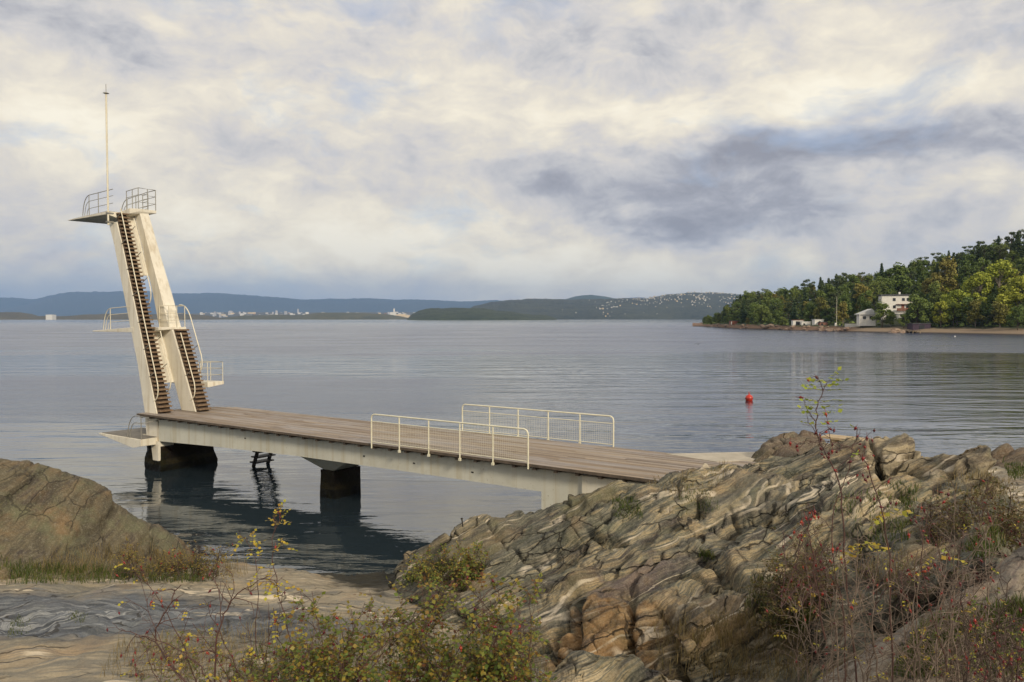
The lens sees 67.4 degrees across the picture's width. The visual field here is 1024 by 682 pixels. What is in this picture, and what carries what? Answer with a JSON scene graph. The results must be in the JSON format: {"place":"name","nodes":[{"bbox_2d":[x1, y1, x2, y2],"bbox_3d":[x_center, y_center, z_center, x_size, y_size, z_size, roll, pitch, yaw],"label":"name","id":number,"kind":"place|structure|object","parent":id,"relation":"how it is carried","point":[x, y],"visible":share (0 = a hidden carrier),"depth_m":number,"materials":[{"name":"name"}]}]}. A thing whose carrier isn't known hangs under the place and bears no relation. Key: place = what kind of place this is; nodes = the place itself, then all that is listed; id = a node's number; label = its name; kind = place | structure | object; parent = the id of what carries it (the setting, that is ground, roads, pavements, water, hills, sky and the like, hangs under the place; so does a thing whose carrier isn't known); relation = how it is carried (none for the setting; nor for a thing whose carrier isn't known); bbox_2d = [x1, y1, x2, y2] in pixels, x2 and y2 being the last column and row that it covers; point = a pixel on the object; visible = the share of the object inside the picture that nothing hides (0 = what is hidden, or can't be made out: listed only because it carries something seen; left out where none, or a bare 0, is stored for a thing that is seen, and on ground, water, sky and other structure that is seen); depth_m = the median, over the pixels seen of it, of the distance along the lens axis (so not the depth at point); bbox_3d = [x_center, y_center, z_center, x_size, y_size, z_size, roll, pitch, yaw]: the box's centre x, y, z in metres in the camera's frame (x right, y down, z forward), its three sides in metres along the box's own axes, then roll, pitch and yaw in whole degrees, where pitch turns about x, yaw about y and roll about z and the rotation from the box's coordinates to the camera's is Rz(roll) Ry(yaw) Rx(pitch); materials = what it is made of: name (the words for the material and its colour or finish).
{"place":"outdoors","nodes":[
{"label":"outdoors","id":0,"kind":"place"},
{"bbox_2d":[0,312,220,319],"bbox_3d":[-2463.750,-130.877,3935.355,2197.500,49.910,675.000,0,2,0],"label":"shore","id":1,"kind":"structure","parent":0,"point":[14,316],"depth_m":3709.20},
{"bbox_2d":[0,291,499,315],"bbox_3d":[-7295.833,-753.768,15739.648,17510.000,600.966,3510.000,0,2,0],"label":"blue mountain","id":2,"kind":"structure","parent":0,"point":[73,303],"depth_m":14904.83,"materials":[{"name":"blue"}]},
{"bbox_2d":[192,312,415,317],"bbox_3d":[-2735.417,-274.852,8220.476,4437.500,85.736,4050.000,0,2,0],"label":"city land","id":3,"kind":"structure","parent":0,"point":[269,313],"depth_m":7605.14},
{"bbox_2d":[221,313,406,319],"bbox_3d":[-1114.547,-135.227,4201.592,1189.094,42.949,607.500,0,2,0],"label":"shore","id":4,"kind":"structure","parent":0,"point":[341,316],"depth_m":3997.50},
{"bbox_2d":[0,297,640,308],"bbox_3d":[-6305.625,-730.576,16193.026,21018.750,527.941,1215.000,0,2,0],"label":"ridge","id":5,"kind":"structure","parent":0,"point":[11,302],"depth_m":16159.31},
{"bbox_2d":[407,308,556,319],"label":"wooded island","id":6,"kind":"structure","parent":0,"point":[456,314],"depth_m":2777.28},
{"bbox_2d":[0,319,1023,575],"bbox_3d":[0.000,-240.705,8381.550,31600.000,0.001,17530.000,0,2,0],"label":"water","id":7,"kind":"structure","parent":0,"point":[70,391],"depth_m":56.83,"materials":[{"name":"liquid"}]},
{"bbox_2d":[137,407,754,508],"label":"bathing pier","id":8,"kind":"structure","parent":7,"relation":"in","point":[338,451],"depth_m":23.16,"materials":[{"name":"concrete"}]},
{"bbox_2d":[68,92,223,447],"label":"diving tower","id":9,"kind":"structure","parent":8,"relation":"on","point":[164,352],"depth_m":30.63,"materials":[{"name":"concrete"}]},
{"bbox_2d":[250,451,275,466],"bbox_3d":[-9.759,4.387,30.447,1.722,3.140,0.880,1,2,35],"label":"water ladder","id":10,"kind":"object","parent":8,"relation":"attached to","point":[255,461],"visible":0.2,"depth_m":30.39,"materials":[{"name":"metal"}]},
{"bbox_2d":[371,414,528,468],"bbox_3d":[-1.844,2.669,20.805,5.502,1.041,0.060,1,2,35],"label":"railing","id":11,"kind":"object","parent":8,"relation":"on","point":[460,444],"visible":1,"depth_m":20.53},
{"bbox_2d":[462,404,613,446],"bbox_3d":[0.636,2.538,23.374,5.502,0.931,0.060,1,2,35],"label":"railing","id":12,"kind":"object","parent":8,"relation":"on","point":[547,424],"visible":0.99,"depth_m":23.05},
{"bbox_2d":[991,443,1023,469],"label":"shore rock","id":13,"kind":"object","parent":7,"relation":"on","point":[1007,451],"visible":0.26,"depth_m":23.20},
{"bbox_2d":[0,466,1023,681],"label":"rock ground","id":14,"kind":"structure","parent":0,"point":[54,644],"depth_m":12.07,"materials":[{"name":"stone"}]},
{"bbox_2d":[0,458,193,580],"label":"rock mound","id":15,"kind":"object","parent":14,"relation":"on","point":[42,507],"visible":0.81,"depth_m":16.20,"materials":[{"name":"stone"}]},
{"bbox_2d":[41,460,1018,680],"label":"dry grass","id":16,"kind":"structure","parent":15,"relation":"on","point":[717,627],"depth_m":9.63,"materials":[{"name":"plant"}]},
{"bbox_2d":[106,499,318,681],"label":"rose bush","id":17,"kind":"object","parent":14,"relation":"on","point":[253,653],"visible":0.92,"depth_m":5.27,"materials":[{"name":"plant"}]},
{"bbox_2d":[135,624,309,681],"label":"rose bush","id":18,"kind":"object","parent":14,"relation":"on","point":[252,668],"visible":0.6,"depth_m":5.75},
{"bbox_2d":[232,564,559,681],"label":"rose bush","id":19,"kind":"object","parent":14,"relation":"on","point":[495,666],"visible":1,"depth_m":4.84,"materials":[{"name":"plant"}]},
{"bbox_2d":[545,650,681,681],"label":"boulder","id":20,"kind":"object","parent":14,"relation":"on","point":[579,666],"visible":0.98,"depth_m":7.27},
{"bbox_2d":[390,433,1023,681],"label":"rock outcrop","id":21,"kind":"object","parent":14,"relation":"on","point":[611,584],"visible":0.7,"depth_m":11.98,"materials":[{"name":"stone"}]},
{"bbox_2d":[401,538,490,592],"bbox_3d":[-1.162,4.189,14.038,1.628,1.340,1.371,0,2,0],"label":"shrub","id":22,"kind":"object","parent":21,"relation":"on","point":[425,568],"visible":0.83,"depth_m":13.89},
{"bbox_2d":[0,456,1023,680],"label":"grass","id":23,"kind":"structure","parent":21,"relation":"on","point":[708,553],"depth_m":10.65,"materials":[{"name":"plant"}]},
{"bbox_2d":[111,537,238,585],"bbox_3d":[-6.311,4.318,14.756,2.534,1.462,1.725,0,2,0],"label":"rose bush","id":24,"kind":"object","parent":23,"relation":"on","point":[172,568],"visible":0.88,"depth_m":14.64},
{"bbox_2d":[741,537,847,648],"bbox_3d":[3.459,3.007,9.273,1.458,1.403,1.026,-1,2,-17],"label":"shrub","id":25,"kind":"object","parent":21,"relation":"on","point":[767,600],"visible":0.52,"depth_m":9.20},
{"bbox_2d":[756,500,1020,625],"bbox_3d":[4.156,2.399,8.196,3.204,1.684,1.589,0,2,0],"label":"rose bush","id":26,"kind":"object","parent":21,"relation":"on","point":[822,584],"visible":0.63,"depth_m":8.10,"materials":[{"name":"plant"}]},
{"bbox_2d":[817,546,1023,681],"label":"rock ledge","id":27,"kind":"object","parent":21,"relation":"on","point":[1016,581],"visible":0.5,"depth_m":6.79,"materials":[{"name":"stone"}]},
{"bbox_2d":[906,468,1023,551],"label":"shrub","id":28,"kind":"object","parent":21,"relation":"on","point":[1001,517],"visible":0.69,"depth_m":9.70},
{"bbox_2d":[751,430,825,461],"bbox_3d":[7.512,3.420,20.486,2.846,2.021,3.492,1,2,29],"label":"shore rock","id":29,"kind":"object","parent":14,"relation":"on","point":[778,445],"visible":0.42,"depth_m":19.95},
{"bbox_2d":[821,434,872,441],"bbox_3d":[8.157,2.520,17.735,1.884,0.500,0.490,2,2,44],"label":"rock","id":30,"kind":"object","parent":14,"relation":"on","point":[835,438],"visible":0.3,"depth_m":18.08,"materials":[{"name":"beige stone"}]},
{"bbox_2d":[789,366,950,681],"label":"rose bush","id":31,"kind":"object","parent":14,"relation":"on","point":[809,379],"visible":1,"depth_m":5.33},
{"bbox_2d":[765,491,1023,681],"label":"rose bush","id":32,"kind":"object","parent":14,"relation":"on","point":[952,624],"visible":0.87,"depth_m":5.60,"materials":[{"name":"plant"}]},
{"bbox_2d":[921,566,1023,681],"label":"rose bush","id":33,"kind":"object","parent":14,"relation":"on","point":[1009,657],"visible":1,"depth_m":4.54,"materials":[{"name":"plant"}]},
{"bbox_2d":[0,0,1023,301],"label":"sky","id":34,"kind":"structure","parent":0,"point":[449,150],"materials":[{"name":"grey"}]},
{"bbox_2d":[567,295,614,299],"bbox_3d":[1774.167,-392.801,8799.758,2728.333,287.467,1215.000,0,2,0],"label":"teal hill","id":35,"kind":"structure","parent":0,"point":[589,297],"depth_m":8799.24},
{"bbox_2d":[471,292,810,318],"bbox_3d":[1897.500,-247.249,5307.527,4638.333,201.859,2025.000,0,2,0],"label":"settled hill","id":36,"kind":"structure","parent":0,"point":[645,309],"depth_m":4683.38,"materials":[{"name":"plant"}]},
{"bbox_2d":[666,452,754,461],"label":"path","id":37,"kind":"structure","parent":0,"point":[728,456],"depth_m":20.23,"materials":[{"name":"concrete"}]},
{"bbox_2d":[693,264,1023,334],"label":"headland","id":38,"kind":"structure","parent":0,"point":[980,328],"depth_m":323.31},
{"bbox_2d":[739,299,748,323],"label":"spruce tree","id":39,"kind":"object","parent":38,"relation":"on","point":[743,316],"visible":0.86,"depth_m":445.65,"materials":[{"name":"green plant"}]},
{"bbox_2d":[747,302,761,320],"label":"broadleaf tree","id":40,"kind":"object","parent":38,"relation":"on","point":[751,316],"visible":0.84,"depth_m":434.67,"materials":[{"name":"green plant"}]},
{"bbox_2d":[755,304,771,323],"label":"broadleaf tree","id":41,"kind":"object","parent":38,"relation":"on","point":[765,313],"visible":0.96,"depth_m":422.98,"materials":[{"name":"green plant"}]},
{"bbox_2d":[762,289,772,306],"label":"birch tree","id":42,"kind":"object","parent":38,"relation":"on","point":[768,296],"visible":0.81,"depth_m":470.48,"materials":[{"name":"green plant"}]},
{"bbox_2d":[772,309,783,323],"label":"broadleaf tree","id":43,"kind":"object","parent":38,"relation":"on","point":[776,312],"visible":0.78,"depth_m":405.38,"materials":[{"name":"green plant"}]},
{"bbox_2d":[778,287,788,300],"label":"birch tree","id":44,"kind":"object","parent":38,"relation":"on","point":[784,292],"visible":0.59,"depth_m":477.15,"materials":[{"name":"green plant"}]},
{"bbox_2d":[788,300,798,324],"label":"spruce tree","id":45,"kind":"object","parent":38,"relation":"on","point":[793,314],"visible":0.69,"depth_m":389.00,"materials":[{"name":"green plant"}]},
{"bbox_2d":[787,287,800,304],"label":"broadleaf tree","id":46,"kind":"object","parent":38,"relation":"on","point":[793,291],"visible":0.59,"depth_m":457.36,"materials":[{"name":"green plant"}]},
{"bbox_2d":[798,288,807,317],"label":"spruce tree","id":47,"kind":"object","parent":38,"relation":"on","point":[805,297],"visible":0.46,"depth_m":406.01,"materials":[{"name":"green plant"}]},
{"bbox_2d":[801,279,815,293],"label":"pine tree","id":48,"kind":"object","parent":38,"relation":"on","point":[810,284],"visible":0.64,"depth_m":462.01,"materials":[{"name":"green plant"}]},
{"bbox_2d":[803,301,815,320],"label":"birch tree","id":49,"kind":"object","parent":38,"relation":"on","point":[809,309],"visible":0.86,"depth_m":377.85,"materials":[{"name":"green plant"}]},
{"bbox_2d":[812,297,829,318],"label":"birch tree","id":50,"kind":"object","parent":38,"relation":"on","point":[821,302],"visible":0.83,"depth_m":371.81,"materials":[{"name":"green plant"}]},
{"bbox_2d":[819,308,834,321],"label":"broadleaf tree","id":51,"kind":"object","parent":38,"relation":"on","point":[827,316],"visible":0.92,"depth_m":368.64,"materials":[{"name":"green plant"}]},
{"bbox_2d":[824,284,835,305],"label":"birch tree","id":52,"kind":"object","parent":38,"relation":"on","point":[829,287],"visible":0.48,"depth_m":412.23,"materials":[{"name":"green plant"}]},
{"bbox_2d":[829,292,839,315],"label":"pine tree","id":53,"kind":"object","parent":38,"relation":"on","point":[835,298],"visible":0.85,"depth_m":384.21,"materials":[{"name":"green plant"}]},
{"bbox_2d":[831,276,847,289],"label":"pine tree","id":54,"kind":"object","parent":38,"relation":"on","point":[841,280],"visible":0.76,"depth_m":423.27,"materials":[{"name":"green plant"}]},
{"bbox_2d":[836,301,849,325],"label":"birch tree","id":55,"kind":"object","parent":38,"relation":"on","point":[841,314],"visible":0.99,"depth_m":356.07,"materials":[{"name":"green plant"}]},
{"bbox_2d":[835,292,852,322],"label":"birch tree","id":56,"kind":"object","parent":38,"relation":"on","point":[843,298],"visible":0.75,"depth_m":359.11,"materials":[{"name":"green plant"}]},
{"bbox_2d":[836,284,851,296],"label":"broadleaf tree","id":57,"kind":"object","parent":38,"relation":"on","point":[845,289],"visible":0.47,"depth_m":404.98,"materials":[{"name":"green plant"}]},
{"bbox_2d":[847,274,858,291],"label":"birch tree","id":58,"kind":"object","parent":38,"relation":"on","point":[853,278],"visible":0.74,"depth_m":414.39,"materials":[{"name":"green plant"}]},
{"bbox_2d":[852,283,872,308],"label":"birch tree","id":59,"kind":"object","parent":38,"relation":"on","point":[860,288],"visible":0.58,"depth_m":363.87,"materials":[{"name":"green plant"}]},
{"bbox_2d":[704,254,1023,326],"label":"undergrowth","id":60,"kind":"object","parent":38,"relation":"on","point":[932,324],"visible":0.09,"depth_m":366.20,"materials":[{"name":"green plant"}]},
{"bbox_2d":[857,290,872,310],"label":"birch tree","id":61,"kind":"object","parent":38,"relation":"on","point":[865,305],"visible":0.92,"depth_m":360.40,"materials":[{"name":"green plant"}]},
{"bbox_2d":[854,309,876,325],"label":"house","id":62,"kind":"structure","parent":38,"relation":"on","point":[864,317],"depth_m":331.28,"materials":[{"name":"white wood"}]},
{"bbox_2d":[861,273,873,289],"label":"birch tree","id":63,"kind":"object","parent":38,"relation":"on","point":[868,278],"visible":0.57,"depth_m":402.42,"materials":[{"name":"green plant"}]},
{"bbox_2d":[868,279,882,306],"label":"birch tree","id":64,"kind":"object","parent":38,"relation":"on","point":[873,285],"visible":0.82,"depth_m":371.81,"materials":[{"name":"green plant"}]},
{"bbox_2d":[870,301,892,326],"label":"broadleaf tree","id":65,"kind":"object","parent":38,"relation":"on","point":[880,310],"visible":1,"depth_m":324.73,"materials":[{"name":"green plant"}]},
{"bbox_2d":[875,281,887,293],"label":"birch tree","id":66,"kind":"object","parent":38,"relation":"on","point":[883,287],"visible":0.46,"depth_m":380.36,"materials":[{"name":"green plant"}]},
{"bbox_2d":[875,276,892,286],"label":"broadleaf tree","id":67,"kind":"object","parent":38,"relation":"on","point":[885,280],"visible":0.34,"depth_m":393.04,"materials":[{"name":"green plant"}]},
{"bbox_2d":[881,268,892,287],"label":"birch tree","id":68,"kind":"object","parent":38,"relation":"on","point":[887,273],"visible":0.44,"depth_m":406.44,"materials":[{"name":"green plant"}]},
{"bbox_2d":[886,309,896,326],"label":"birch tree","id":69,"kind":"object","parent":38,"relation":"on","point":[890,321],"visible":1,"depth_m":323.68,"materials":[{"name":"green plant"}]},
{"bbox_2d":[877,292,915,319],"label":"house","id":70,"kind":"structure","parent":38,"relation":"on","point":[897,304],"depth_m":342.98,"materials":[{"name":"paint"}]},
{"bbox_2d":[887,262,913,293],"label":"birch tree","id":71,"kind":"object","parent":38,"relation":"on","point":[901,281],"visible":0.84,"depth_m":366.36,"materials":[{"name":"green plant"}]},
{"bbox_2d":[896,314,909,327],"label":"broadleaf tree","id":72,"kind":"object","parent":38,"relation":"on","point":[900,321],"visible":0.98,"depth_m":317.31,"materials":[{"name":"green plant"}]},
{"bbox_2d":[910,258,921,279],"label":"broadleaf tree","id":73,"kind":"object","parent":38,"relation":"on","point":[915,263],"visible":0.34,"depth_m":416.75,"materials":[{"name":"green plant"}]},
{"bbox_2d":[910,281,922,293],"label":"broadleaf tree","id":74,"kind":"object","parent":38,"relation":"on","point":[917,287],"visible":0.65,"depth_m":370.12,"materials":[{"name":"green plant"}]},
{"bbox_2d":[904,294,933,322],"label":"broadleaf tree","id":75,"kind":"object","parent":38,"relation":"on","point":[919,315],"visible":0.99,"depth_m":313.80,"materials":[{"name":"green plant"}]},
{"bbox_2d":[907,323,931,329],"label":"boathouse","id":76,"kind":"object","parent":38,"relation":"on","point":[914,326],"visible":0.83,"depth_m":309.58,"materials":[{"name":"brown wood"}]},
{"bbox_2d":[914,260,928,277],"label":"birch tree","id":77,"kind":"object","parent":38,"relation":"on","point":[920,267],"visible":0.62,"depth_m":403.02,"materials":[{"name":"green plant"}]},
{"bbox_2d":[917,270,930,282],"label":"broadleaf tree","id":78,"kind":"object","parent":38,"relation":"on","point":[924,274],"visible":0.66,"depth_m":380.75,"materials":[{"name":"green plant"}]},
{"bbox_2d":[920,278,931,294],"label":"birch tree","id":79,"kind":"object","parent":38,"relation":"on","point":[926,283],"visible":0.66,"depth_m":354.55,"materials":[{"name":"green plant"}]},
{"bbox_2d":[924,280,942,304],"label":"birch tree","id":80,"kind":"object","parent":38,"relation":"on","point":[934,295],"visible":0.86,"depth_m":336.01,"materials":[{"name":"green plant"}]},
{"bbox_2d":[926,307,940,322],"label":"broadleaf tree","id":81,"kind":"object","parent":38,"relation":"on","point":[930,316],"visible":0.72,"depth_m":314.49,"materials":[{"name":"green plant"}]},
{"bbox_2d":[929,260,942,274],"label":"broadleaf tree","id":82,"kind":"object","parent":38,"relation":"on","point":[933,267],"visible":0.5,"depth_m":393.61,"materials":[{"name":"green plant"}]},
{"bbox_2d":[931,301,952,326],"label":"broadleaf tree","id":83,"kind":"object","parent":38,"relation":"on","point":[943,318],"visible":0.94,"depth_m":310.11,"materials":[{"name":"green plant"}]},
{"bbox_2d":[933,256,959,292],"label":"birch tree","id":84,"kind":"object","parent":38,"relation":"on","point":[947,274],"visible":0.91,"depth_m":341.61,"materials":[{"name":"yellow plant"}]},
{"bbox_2d":[945,302,964,325],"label":"broadleaf tree","id":85,"kind":"object","parent":38,"relation":"on","point":[958,314],"visible":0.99,"depth_m":306.89,"materials":[{"name":"green plant"}]},
{"bbox_2d":[940,289,970,324],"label":"broadleaf tree","id":86,"kind":"object","parent":38,"relation":"on","point":[956,296],"visible":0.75,"depth_m":307.82,"materials":[{"name":"green plant"}]},
{"bbox_2d":[957,265,970,282],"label":"birch tree","id":87,"kind":"object","parent":38,"relation":"on","point":[964,271],"visible":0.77,"depth_m":358.80,"materials":[{"name":"green plant"}]},
{"bbox_2d":[957,252,975,275],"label":"broadleaf tree","id":88,"kind":"object","parent":38,"relation":"on","point":[968,258],"visible":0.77,"depth_m":367.78,"materials":[{"name":"green plant"}]},
{"bbox_2d":[960,296,986,324],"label":"broadleaf tree","id":89,"kind":"object","parent":38,"relation":"on","point":[967,300],"visible":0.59,"depth_m":300.07,"materials":[{"name":"green plant"}]},
{"bbox_2d":[966,298,984,326],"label":"birch tree","id":90,"kind":"object","parent":38,"relation":"on","point":[975,314],"visible":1,"depth_m":297.10,"materials":[{"name":"green plant"}]},
{"bbox_2d":[971,241,980,268],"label":"spruce tree","id":91,"kind":"object","parent":38,"relation":"on","point":[977,255],"visible":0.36,"depth_m":377.89,"materials":[{"name":"green plant"}]},
{"bbox_2d":[960,271,1000,299],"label":"broadleaf tree","id":92,"kind":"object","parent":38,"relation":"on","point":[975,279],"visible":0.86,"depth_m":318.51,"materials":[{"name":"green plant"}]},
{"bbox_2d":[972,257,989,273],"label":"broadleaf tree","id":93,"kind":"object","parent":38,"relation":"on","point":[984,263],"visible":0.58,"depth_m":347.71,"materials":[{"name":"green plant"}]},
{"bbox_2d":[976,244,994,268],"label":"pine tree","id":94,"kind":"object","parent":38,"relation":"on","point":[984,251],"visible":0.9,"depth_m":365.63,"materials":[{"name":"green plant"}]},
{"bbox_2d":[981,293,997,323],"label":"broadleaf tree","id":95,"kind":"object","parent":38,"relation":"on","point":[991,299],"visible":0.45,"depth_m":296.49,"materials":[{"name":"green plant"}]},
{"bbox_2d":[981,243,1004,263],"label":"broadleaf tree","id":96,"kind":"object","parent":38,"relation":"on","point":[992,258],"visible":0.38,"depth_m":370.77,"materials":[{"name":"green plant"}]},
{"bbox_2d":[983,261,1017,295],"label":"broadleaf tree","id":97,"kind":"object","parent":38,"relation":"on","point":[994,271],"visible":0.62,"depth_m":318.77,"materials":[{"name":"green plant"}]},
{"bbox_2d":[991,301,1009,327],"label":"birch tree","id":98,"kind":"object","parent":38,"relation":"on","point":[1000,311],"visible":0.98,"depth_m":287.27,"materials":[{"name":"green plant"}]},
{"bbox_2d":[992,244,1009,259],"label":"pine tree","id":99,"kind":"object","parent":38,"relation":"on","point":[1001,255],"visible":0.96,"depth_m":358.22,"materials":[{"name":"green plant"}]},
{"bbox_2d":[995,275,1023,322],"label":"broadleaf tree","id":100,"kind":"object","parent":38,"relation":"on","point":[1016,285],"visible":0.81,"depth_m":287.69,"materials":[{"name":"green plant"}]},
{"bbox_2d":[1004,232,1015,249],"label":"pine tree","id":101,"kind":"object","parent":38,"relation":"on","point":[1009,239],"visible":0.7,"depth_m":385.74,"materials":[{"name":"green plant"}]},
{"bbox_2d":[1004,251,1021,265],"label":"broadleaf tree","id":102,"kind":"object","parent":38,"relation":"on","point":[1011,255],"visible":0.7,"depth_m":351.33,"materials":[{"name":"green plant"}]},
{"bbox_2d":[1006,304,1023,329],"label":"broadleaf tree","id":103,"kind":"object","parent":38,"relation":"on","point":[1018,315],"visible":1,"depth_m":277.16,"materials":[{"name":"green plant"}]},
{"bbox_2d":[1011,258,1023,275],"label":"broadleaf tree","id":104,"kind":"object","parent":38,"relation":"on","point":[1020,265],"visible":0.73,"depth_m":334.65,"materials":[{"name":"green plant"}]},
{"bbox_2d":[1012,231,1023,258],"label":"spruce tree","id":105,"kind":"object","parent":38,"relation":"on","point":[1017,247],"visible":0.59,"depth_m":364.25,"materials":[{"name":"green plant"}]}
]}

